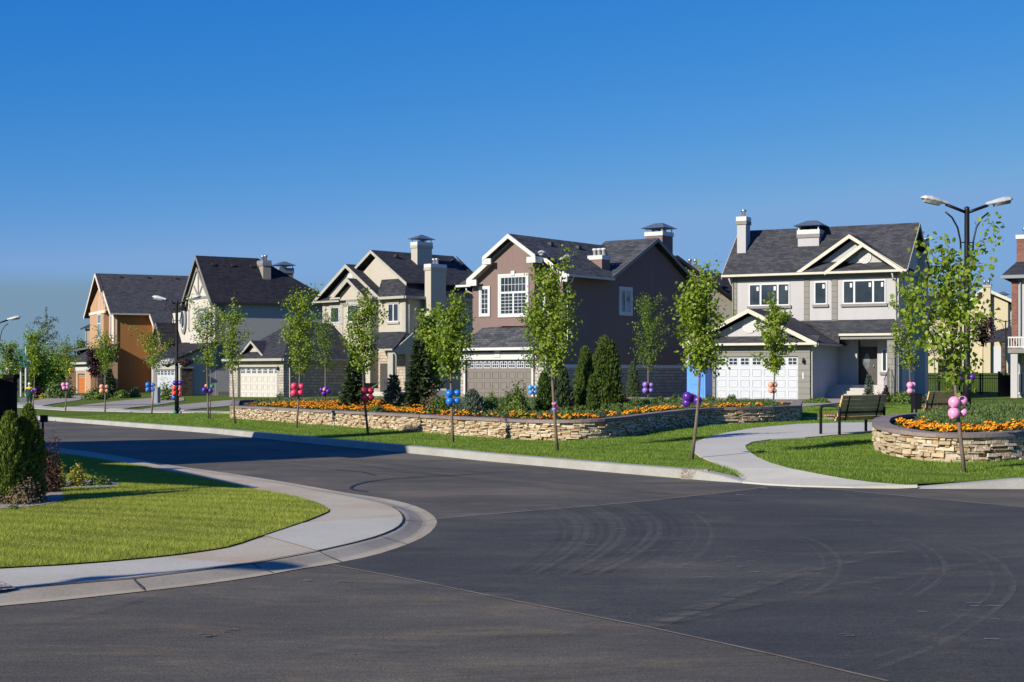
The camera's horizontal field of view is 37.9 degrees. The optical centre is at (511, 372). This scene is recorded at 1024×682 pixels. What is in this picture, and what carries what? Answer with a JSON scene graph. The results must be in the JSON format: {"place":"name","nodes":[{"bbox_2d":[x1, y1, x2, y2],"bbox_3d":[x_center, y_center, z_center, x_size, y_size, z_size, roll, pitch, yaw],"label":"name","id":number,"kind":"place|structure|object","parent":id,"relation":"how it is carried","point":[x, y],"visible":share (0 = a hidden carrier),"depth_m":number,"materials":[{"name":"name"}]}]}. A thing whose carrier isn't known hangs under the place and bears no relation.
{"place":"outdoors","nodes":[
{"label":"outdoors","id":0,"kind":"place"},
{"bbox_2d":[17,395,84,405],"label":"driveway","id":1,"kind":"structure","parent":0,"point":[44,402],"depth_m":100.62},
{"bbox_2d":[64,398,183,408],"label":"driveway","id":2,"kind":"structure","parent":0,"point":[131,403],"depth_m":82.69,"materials":[{"name":"concrete"}]},
{"bbox_2d":[0,452,328,567],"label":"lawn","id":3,"kind":"structure","parent":0,"point":[31,543],"depth_m":16.20,"materials":[{"name":"plant"}]},
{"bbox_2d":[0,374,19,437],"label":"boundary wall","id":4,"kind":"structure","parent":3,"relation":"on","point":[8,392],"depth_m":23.47,"materials":[{"name":"black"}]},
{"bbox_2d":[0,479,118,507],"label":"gravel ground","id":5,"kind":"structure","parent":3,"relation":"on","point":[55,496],"depth_m":19.52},
{"bbox_2d":[0,410,33,501],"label":"arborvitae","id":6,"kind":"object","parent":5,"relation":"on","point":[14,462],"visible":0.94,"depth_m":18.58,"materials":[{"name":"green plant"}]},
{"bbox_2d":[0,470,49,504],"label":"shrub","id":7,"kind":"object","parent":5,"relation":"on","point":[32,497],"visible":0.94,"depth_m":18.45,"materials":[{"name":"brown plant"}]},
{"bbox_2d":[17,402,47,497],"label":"arborvitae","id":8,"kind":"object","parent":5,"relation":"on","point":[31,430],"visible":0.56,"depth_m":18.91,"materials":[{"name":"green plant"}]},
{"bbox_2d":[42,420,69,491],"bbox_3d":[-6.299,1.153,20.352,0.575,1.027,0.468,0,0,0],"label":"shrub","id":9,"kind":"object","parent":5,"relation":"on","point":[55,480],"visible":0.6,"depth_m":20.28,"materials":[{"name":"purple plant"}]},
{"bbox_2d":[68,459,92,486],"bbox_3d":[-6.204,1.452,21.375,0.342,0.429,0.366,0,0,43],"label":"shrub","id":10,"kind":"object","parent":5,"relation":"on","point":[78,478],"visible":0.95,"depth_m":21.32,"materials":[{"name":"yellow plant"}]},
{"bbox_2d":[84,472,116,485],"bbox_3d":[-5.974,1.531,21.602,0.449,0.278,0.468,0,0,-33],"label":"shrub","id":11,"kind":"object","parent":5,"relation":"on","point":[100,481],"visible":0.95,"depth_m":21.53,"materials":[{"name":"green plant"}]},
{"bbox_2d":[141,400,231,410],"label":"driveway","id":12,"kind":"structure","parent":0,"point":[201,405],"depth_m":74.53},
{"bbox_2d":[4,449,400,589],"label":"pavement","id":13,"kind":"structure","parent":0,"point":[264,548],"depth_m":17.37,"materials":[{"name":"concrete"}]},
{"bbox_2d":[0,557,241,587],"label":"pavement slab","id":14,"kind":"structure","parent":13,"relation":"on","point":[25,576],"depth_m":12.32,"materials":[{"name":"concrete"}]},
{"bbox_2d":[267,515,403,549],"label":"pavement slab","id":15,"kind":"structure","parent":13,"relation":"on","point":[321,535],"depth_m":15.36,"materials":[{"name":"concrete"}]},
{"bbox_2d":[0,447,426,602],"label":"gutter","id":16,"kind":"object","parent":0,"point":[413,524],"visible":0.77,"depth_m":12.65,"materials":[{"name":"concrete"}]},
{"bbox_2d":[17,405,833,418],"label":"sidewalk","id":17,"kind":"structure","parent":0,"point":[79,409],"depth_m":69.81,"materials":[{"name":"concrete"}]},
{"bbox_2d":[0,374,970,606],"bbox_3d":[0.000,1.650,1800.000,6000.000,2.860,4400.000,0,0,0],"label":"ground","id":18,"kind":"structure","parent":0,"point":[243,564],"depth_m":14.11,"materials":[{"name":"concrete"}]},
{"bbox_2d":[0,420,1023,681],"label":"road","id":19,"kind":"structure","parent":0,"point":[318,624],"depth_m":10.26,"materials":[{"name":"asphalt"}]},
{"bbox_2d":[0,446,436,605],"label":"kerb lip","id":20,"kind":"object","parent":19,"relation":"on","point":[431,520],"visible":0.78,"depth_m":14.22,"materials":[{"name":"concrete"}]},
{"bbox_2d":[20,414,745,482],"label":"kerb","id":21,"kind":"structure","parent":19,"relation":"on","point":[647,470],"depth_m":29.98,"materials":[{"name":"concrete"}]},
{"bbox_2d":[335,565,888,680],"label":"road seam","id":22,"kind":"object","parent":19,"relation":"on","point":[640,625],"visible":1,"depth_m":9.90,"materials":[{"name":"asphalt"}]},
{"bbox_2d":[332,487,1023,681],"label":"road patch","id":23,"kind":"object","parent":19,"relation":"on","point":[890,569],"visible":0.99,"depth_m":12.82,"materials":[{"name":"asphalt"}]},
{"bbox_2d":[917,478,1023,488],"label":"kerb","id":24,"kind":"structure","parent":19,"relation":"on","point":[1012,483],"depth_m":21.93,"materials":[{"name":"concrete"}]},
{"bbox_2d":[0,0,1023,373],"label":"sky","id":25,"kind":"structure","parent":0,"point":[140,137],"materials":[{"name":"blue"}]},
{"bbox_2d":[17,373,1023,484],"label":"lawn","id":26,"kind":"structure","parent":0,"point":[982,399],"depth_m":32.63,"materials":[{"name":"plant"}]},
{"bbox_2d":[0,337,26,379],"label":"young tree","id":27,"kind":"object","parent":26,"relation":"on","point":[9,360],"visible":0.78,"depth_m":77.34,"materials":[{"name":"green plant"}]},
{"bbox_2d":[6,343,29,396],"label":"marquee","id":28,"kind":"object","parent":26,"relation":"on","point":[24,370],"visible":0.3,"depth_m":131.96},
{"bbox_2d":[21,324,50,406],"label":"young tree","id":29,"kind":"object","parent":26,"relation":"on","point":[34,338],"visible":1,"depth_m":77.35,"materials":[{"name":"green plant"}]},
{"bbox_2d":[22,344,59,391],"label":"broad tree","id":30,"kind":"object","parent":26,"relation":"on","point":[40,378],"visible":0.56,"depth_m":135.78,"materials":[{"name":"green plant"}]},
{"bbox_2d":[30,306,60,357],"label":"birch tree","id":31,"kind":"object","parent":26,"relation":"on","point":[46,324],"visible":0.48,"depth_m":145.85,"materials":[{"name":"green plant"}]},
{"bbox_2d":[44,344,65,389],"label":"broad tree","id":32,"kind":"object","parent":26,"relation":"on","point":[55,369],"visible":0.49,"depth_m":139.42,"materials":[{"name":"green plant"}]},
{"bbox_2d":[44,377,77,398],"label":"shrub","id":33,"kind":"object","parent":26,"relation":"on","point":[57,391],"visible":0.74,"depth_m":113.91,"materials":[{"name":"green plant"}]},
{"bbox_2d":[48,333,81,410],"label":"young tree","id":34,"kind":"object","parent":26,"relation":"on","point":[66,356],"visible":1,"depth_m":71.38,"materials":[{"name":"green plant"}]},
{"bbox_2d":[80,386,109,399],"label":"shrub","id":35,"kind":"object","parent":26,"relation":"on","point":[95,394],"visible":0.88,"depth_m":105.77,"materials":[{"name":"green plant"}]},
{"bbox_2d":[84,343,109,385],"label":"plum tree","id":36,"kind":"object","parent":26,"relation":"on","point":[94,370],"visible":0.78,"depth_m":141.73,"materials":[{"name":"purple plant"}]},
{"bbox_2d":[89,324,120,411],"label":"young tree","id":37,"kind":"object","parent":26,"relation":"on","point":[106,354],"visible":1,"depth_m":67.11,"materials":[{"name":"green plant"}]},
{"bbox_2d":[103,368,118,397],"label":"spruce","id":38,"kind":"object","parent":26,"relation":"on","point":[111,382],"visible":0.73,"depth_m":114.72,"materials":[{"name":"green plant"}]},
{"bbox_2d":[68,273,188,392],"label":"house","id":39,"kind":"structure","parent":26,"relation":"on","point":[118,305],"depth_m":161.83,"materials":[{"name":"orange paint"}]},
{"bbox_2d":[128,325,173,413],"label":"young tree","id":40,"kind":"object","parent":26,"relation":"on","point":[151,350],"visible":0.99,"depth_m":63.04,"materials":[{"name":"green plant"}]},
{"bbox_2d":[152,295,200,413],"bbox_3d":[-13.827,-0.762,61.602,2.195,4.913,0.280,0,0,14],"label":"street lamp","id":41,"kind":"object","parent":26,"relation":"on","point":[176,303],"visible":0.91,"depth_m":61.55,"materials":[{"name":"black metal"}]},
{"bbox_2d":[184,293,227,418],"bbox_3d":[-11.170,-0.603,54.398,1.589,4.566,1.715,0,0,0],"label":"young tree","id":42,"kind":"object","parent":26,"relation":"on","point":[206,336],"visible":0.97,"depth_m":54.28,"materials":[{"name":"green plant"}]},
{"bbox_2d":[143,255,321,395],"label":"house","id":43,"kind":"structure","parent":26,"relation":"on","point":[260,289],"depth_m":128.45,"materials":[{"name":"paint"}]},
{"bbox_2d":[157,369,174,395],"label":"garage door","id":44,"kind":"structure","parent":43,"relation":"in","point":[169,374],"depth_m":128.06,"materials":[{"name":"white metal"}]},
{"bbox_2d":[214,293,252,423],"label":"young tree","id":45,"kind":"object","parent":26,"relation":"on","point":[229,319],"visible":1,"depth_m":48.83,"materials":[{"name":"green plant"}]},
{"bbox_2d":[278,282,322,427],"bbox_3d":[-6.298,-0.527,44.422,1.472,4.330,1.574,0,0,0],"label":"young tree","id":46,"kind":"object","parent":26,"relation":"on","point":[301,326],"visible":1,"depth_m":44.24,"materials":[{"name":"green plant"}]},
{"bbox_2d":[221,235,473,396],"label":"house","id":47,"kind":"structure","parent":26,"relation":"on","point":[402,285],"depth_m":114.26,"materials":[{"name":"paint"}]},
{"bbox_2d":[240,367,276,396],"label":"garage door","id":48,"kind":"structure","parent":47,"relation":"in","point":[254,381],"depth_m":112.90,"materials":[{"name":"white metal"}]},
{"bbox_2d":[380,363,387,391],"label":"front door","id":49,"kind":"structure","parent":47,"relation":"in","point":[384,366],"depth_m":114.68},
{"bbox_2d":[386,300,399,323],"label":"window","id":50,"kind":"structure","parent":47,"relation":"in","point":[393,306],"depth_m":113.90,"materials":[{"name":"plastic"}]},
{"bbox_2d":[340,287,388,435],"bbox_3d":[-3.794,-0.315,37.795,1.342,3.833,1.127,0,0,38],"label":"young tree","id":51,"kind":"object","parent":26,"relation":"on","point":[363,339],"visible":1,"depth_m":37.78,"materials":[{"name":"green plant"}]},
{"bbox_2d":[420,283,480,442],"bbox_3d":[-1.366,-0.229,33.477,1.356,3.588,1.412,0,0,0],"label":"young tree","id":52,"kind":"object","parent":26,"relation":"on","point":[450,337],"visible":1,"depth_m":33.32,"materials":[{"name":"green plant"}]},
{"bbox_2d":[230,397,802,440],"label":"garden wall","id":53,"kind":"structure","parent":26,"relation":"on","point":[581,429],"depth_m":38.85,"materials":[{"name":"stone"}]},
{"bbox_2d":[239,399,790,418],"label":"bed soil","id":54,"kind":"structure","parent":53,"relation":"in","point":[600,416],"depth_m":41.84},
{"bbox_2d":[308,308,340,398],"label":"young tree","id":55,"kind":"object","parent":54,"relation":"on","point":[323,336],"visible":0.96,"depth_m":61.56,"materials":[{"name":"green plant"}]},
{"bbox_2d":[336,351,371,410],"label":"spruce","id":56,"kind":"object","parent":54,"relation":"on","point":[351,393],"visible":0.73,"depth_m":47.83,"materials":[{"name":"green plant"}]},
{"bbox_2d":[380,373,405,406],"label":"spruce","id":57,"kind":"object","parent":54,"relation":"on","point":[394,396],"visible":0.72,"depth_m":46.72,"materials":[{"name":"green plant"}]},
{"bbox_2d":[398,338,436,407],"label":"spruce","id":58,"kind":"object","parent":54,"relation":"on","point":[416,386],"visible":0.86,"depth_m":46.53,"materials":[{"name":"green plant"}]},
{"bbox_2d":[413,307,446,392],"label":"young tree","id":59,"kind":"object","parent":54,"relation":"on","point":[424,321],"visible":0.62,"depth_m":47.42,"materials":[{"name":"green plant"}]},
{"bbox_2d":[424,396,449,413],"bbox_3d":[-2.087,0.938,42.576,0.902,0.584,0.831,0,0,17],"label":"shrub","id":60,"kind":"object","parent":54,"relation":"on","point":[438,404],"visible":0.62,"depth_m":42.39,"materials":[{"name":"green plant"}]},
{"bbox_2d":[456,388,485,411],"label":"dwarf pine","id":61,"kind":"object","parent":54,"relation":"on","point":[472,398],"visible":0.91,"depth_m":42.03,"materials":[{"name":"green plant"}]},
{"bbox_2d":[482,385,501,412],"bbox_3d":[-0.648,0.751,42.737,0.953,0.859,0.750,0,0,0],"label":"shrub","id":62,"kind":"object","parent":54,"relation":"on","point":[490,405],"visible":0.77,"depth_m":42.61,"materials":[{"name":"green plant"}]},
{"bbox_2d":[244,399,781,418],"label":"marigold leaves","id":63,"kind":"object","parent":54,"relation":"on","point":[394,411],"visible":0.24,"depth_m":41.07,"materials":[{"name":"green plant"}]},
{"bbox_2d":[250,395,778,418],"bbox_3d":[0.211,1.021,53.483,16.079,0.544,35.908,0,0,-27],"label":"juniper cover","id":64,"kind":"object","parent":54,"relation":"on","point":[531,402],"visible":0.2,"depth_m":46.60,"materials":[{"name":"plant"}]},
{"bbox_2d":[247,398,783,418],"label":"marigolds","id":65,"kind":"object","parent":54,"relation":"on","point":[330,402],"visible":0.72,"depth_m":41.71,"materials":[{"name":"plant"}]},
{"bbox_2d":[497,380,533,414],"bbox_3d":[0.143,0.606,40.338,1.032,1.181,1.029,0,0,-44],"label":"shrub","id":66,"kind":"object","parent":54,"relation":"on","point":[517,399],"visible":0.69,"depth_m":40.22,"materials":[{"name":"green plant"}]},
{"bbox_2d":[517,299,547,400],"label":"young tree","id":67,"kind":"object","parent":54,"relation":"on","point":[535,345],"visible":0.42,"depth_m":55.99,"materials":[{"name":"green plant"}]},
{"bbox_2d":[534,371,552,411],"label":"arborvitae","id":68,"kind":"object","parent":54,"relation":"on","point":[543,400],"visible":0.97,"depth_m":40.91,"materials":[{"name":"green plant"}]},
{"bbox_2d":[538,250,570,405],"bbox_3d":[1.265,-1.223,44.000,0.250,4.653,1.960,0,0,28],"label":"street lamp","id":69,"kind":"object","parent":54,"relation":"on","point":[543,254],"visible":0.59,"depth_m":43.92,"materials":[{"name":"black metal"}]},
{"bbox_2d":[551,364,574,407],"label":"arborvitae","id":70,"kind":"object","parent":54,"relation":"on","point":[563,391],"visible":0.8,"depth_m":43.88,"materials":[{"name":"green plant"}]},
{"bbox_2d":[572,345,594,408],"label":"arborvitae","id":71,"kind":"object","parent":54,"relation":"on","point":[582,374],"visible":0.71,"depth_m":45.03,"materials":[{"name":"green plant"}]},
{"bbox_2d":[585,374,601,411],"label":"arborvitae","id":72,"kind":"object","parent":54,"relation":"on","point":[593,398],"visible":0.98,"depth_m":39.79,"materials":[{"name":"green plant"}]},
{"bbox_2d":[587,334,625,405],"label":"arborvitae","id":73,"kind":"object","parent":54,"relation":"on","point":[606,361],"visible":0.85,"depth_m":47.77,"materials":[{"name":"green plant"}]},
{"bbox_2d":[627,291,673,397],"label":"young tree","id":74,"kind":"object","parent":54,"relation":"on","point":[644,320],"visible":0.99,"depth_m":58.23,"materials":[{"name":"green plant"}]},
{"bbox_2d":[520,242,583,450],"bbox_3d":[0.790,-0.520,29.456,1.262,4.116,1.344,0,0,0],"label":"young tree","id":75,"kind":"object","parent":26,"relation":"on","point":[552,295],"visible":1,"depth_m":29.33,"materials":[{"name":"green plant"}]},
{"bbox_2d":[454,223,698,396],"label":"house","id":76,"kind":"structure","parent":26,"relation":"on","point":[610,279],"depth_m":89.71,"materials":[{"name":"brown paint"}]},
{"bbox_2d":[479,286,490,316],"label":"window","id":77,"kind":"structure","parent":76,"relation":"in","point":[484,291],"depth_m":89.86,"materials":[{"name":"plastic"}]},
{"bbox_2d":[467,359,530,396],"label":"garage door","id":78,"kind":"structure","parent":76,"relation":"in","point":[499,374],"depth_m":87.81,"materials":[{"name":"metal"}]},
{"bbox_2d":[498,271,528,317],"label":"window","id":79,"kind":"structure","parent":76,"relation":"in","point":[511,292],"depth_m":87.69,"materials":[{"name":"plastic"}]},
{"bbox_2d":[619,286,632,315],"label":"window","id":80,"kind":"structure","parent":76,"relation":"in","point":[625,293],"depth_m":91.81,"materials":[{"name":"plastic"}]},
{"bbox_2d":[624,361,640,396],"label":"arborvitae","id":81,"kind":"object","parent":26,"relation":"on","point":[633,376],"visible":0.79,"depth_m":73.04,"materials":[{"name":"green plant"}]},
{"bbox_2d":[686,358,711,397],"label":"portable toilet","id":82,"kind":"object","parent":26,"relation":"on","point":[705,384],"visible":0.4,"depth_m":80.17,"materials":[{"name":"blue plastic"}]},
{"bbox_2d":[689,368,702,396],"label":"door","id":83,"kind":"structure","parent":82,"relation":"in","point":[693,381],"depth_m":80.12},
{"bbox_2d":[665,260,735,458],"bbox_3d":[3.297,-0.284,26.115,1.214,3.638,1.428,0,0,0],"label":"young tree","id":84,"kind":"object","parent":26,"relation":"on","point":[695,316],"visible":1,"depth_m":26.13,"materials":[{"name":"green plant"}]},
{"bbox_2d":[682,392,701,406],"bbox_3d":[3.186,0.469,26.423,0.356,0.281,0.242,0,0,0],"label":"balloon bunch","id":85,"kind":"object","parent":84,"relation":"attached to","point":[689,398],"visible":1,"depth_m":26.34,"materials":[{"name":"purple"}]},
{"bbox_2d":[675,255,732,336],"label":"house","id":86,"kind":"structure","parent":26,"relation":"on","point":[725,290],"depth_m":107.74,"materials":[{"name":"beige paint"}]},
{"bbox_2d":[750,292,801,399],"bbox_3d":[9.481,-0.932,53.499,1.851,3.974,1.482,0,0,0],"label":"young tree","id":87,"kind":"object","parent":26,"relation":"on","point":[775,317],"visible":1,"depth_m":53.49,"materials":[{"name":"green plant"}]},
{"bbox_2d":[682,210,930,398],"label":"house","id":88,"kind":"structure","parent":26,"relation":"on","point":[836,286],"depth_m":86.98,"materials":[{"name":"grey paint"}]},
{"bbox_2d":[716,356,797,398],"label":"garage door","id":89,"kind":"structure","parent":88,"relation":"in","point":[747,377],"depth_m":84.13,"materials":[{"name":"white metal"}]},
{"bbox_2d":[747,283,790,308],"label":"window","id":90,"kind":"structure","parent":88,"relation":"in","point":[757,292],"depth_m":89.40,"materials":[{"name":"plastic"}]},
{"bbox_2d":[812,281,828,306],"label":"window","id":91,"kind":"structure","parent":88,"relation":"in","point":[820,288],"depth_m":87.86,"materials":[{"name":"plastic"}]},
{"bbox_2d":[841,279,887,306],"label":"window","id":92,"kind":"structure","parent":88,"relation":"in","point":[856,293],"depth_m":86.65,"materials":[{"name":"plastic"}]},
{"bbox_2d":[858,347,876,384],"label":"front door","id":93,"kind":"structure","parent":88,"relation":"in","point":[867,356],"depth_m":87.16,"materials":[{"name":"black wood"}]},
{"bbox_2d":[887,389,926,403],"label":"shrub","id":94,"kind":"object","parent":26,"relation":"on","point":[902,398],"visible":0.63,"depth_m":66.62,"materials":[{"name":"green plant"}]},
{"bbox_2d":[887,283,932,381],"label":"young tree","id":95,"kind":"object","parent":26,"relation":"on","point":[909,359],"visible":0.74,"depth_m":77.85,"materials":[{"name":"green plant"}]},
{"bbox_2d":[911,391,960,412],"bbox_3d":[12.599,0.966,44.315,0.609,0.865,1.946,0,0,45],"label":"park bench","id":96,"kind":"object","parent":26,"relation":"on","point":[931,400],"visible":0.47,"depth_m":43.87,"materials":[{"name":"wood"}]},
{"bbox_2d":[890,212,1004,472],"bbox_3d":[6.698,-0.461,23.084,1.777,4.017,1.827,0,0,0],"label":"young tree","id":97,"kind":"object","parent":26,"relation":"on","point":[953,353],"visible":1,"depth_m":23.07,"materials":[{"name":"green plant"}]},
{"bbox_2d":[948,396,967,418],"bbox_3d":[6.898,0.534,23.122,0.344,0.362,0.188,0,0,-30],"label":"balloon bunch","id":98,"kind":"object","parent":97,"relation":"attached to","point":[954,403],"visible":1,"depth_m":23.04,"materials":[{"name":"pink"}]},
{"bbox_2d":[872,412,1023,461],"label":"garden wall","id":99,"kind":"structure","parent":26,"relation":"on","point":[894,440],"depth_m":25.20,"materials":[{"name":"stone"}]},
{"bbox_2d":[890,418,917,427],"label":"bed soil","id":100,"kind":"structure","parent":99,"relation":"in","point":[892,422],"depth_m":30.34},
{"bbox_2d":[895,416,1023,431],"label":"marigolds","id":101,"kind":"object","parent":100,"relation":"on","point":[920,423],"visible":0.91,"depth_m":25.95,"materials":[{"name":"plant"}]},
{"bbox_2d":[895,421,1023,431],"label":"marigold leaves","id":102,"kind":"object","parent":100,"relation":"on","point":[936,430],"visible":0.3,"depth_m":25.90,"materials":[{"name":"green plant"}]},
{"bbox_2d":[920,195,1012,414],"bbox_3d":[8.987,-1.248,29.500,1.921,4.503,0.245,0,0,-9],"label":"street lamp","id":103,"kind":"object","parent":100,"relation":"on","point":[936,201],"visible":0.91,"depth_m":29.45,"materials":[{"name":"black metal"}]},
{"bbox_2d":[913,398,1023,431],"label":"juniper cover","id":104,"kind":"object","parent":100,"relation":"on","point":[981,413],"visible":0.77,"depth_m":28.34,"materials":[{"name":"plant"}]},
{"bbox_2d":[928,373,997,394],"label":"iron fence","id":105,"kind":"object","parent":26,"relation":"on","point":[979,378],"visible":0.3,"depth_m":98.48,"materials":[{"name":"black metal"}]},
{"bbox_2d":[928,281,1011,372],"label":"house","id":106,"kind":"structure","parent":26,"relation":"on","point":[992,354],"depth_m":152.00,"materials":[{"name":"yellow paint"}]},
{"bbox_2d":[993,346,1000,372],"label":"garage door","id":107,"kind":"structure","parent":106,"relation":"in","point":[996,349],"depth_m":151.96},
{"bbox_2d":[970,309,1002,394],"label":"plum tree","id":108,"kind":"object","parent":26,"relation":"on","point":[983,340],"visible":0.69,"depth_m":97.63,"materials":[{"name":"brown plant"}]},
{"bbox_2d":[998,371,1010,396],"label":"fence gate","id":109,"kind":"structure","parent":26,"relation":"on","point":[1004,385],"depth_m":94.98,"materials":[{"name":"black metal"}]},
{"bbox_2d":[1001,228,1023,397],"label":"house","id":110,"kind":"structure","parent":26,"relation":"on","point":[1013,274],"depth_m":91.77,"materials":[{"name":"brick"}]},
{"bbox_2d":[695,422,916,488],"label":"path","id":111,"kind":"structure","parent":0,"point":[729,449],"depth_m":26.70,"materials":[{"name":"concrete"}]},
{"bbox_2d":[819,394,886,434],"bbox_3d":[7.727,0.924,33.716,0.609,0.865,1.946,0,0,45],"label":"park bench","id":112,"kind":"object","parent":111,"relation":"on","point":[873,406],"visible":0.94,"depth_m":33.42,"materials":[{"name":"wood"}]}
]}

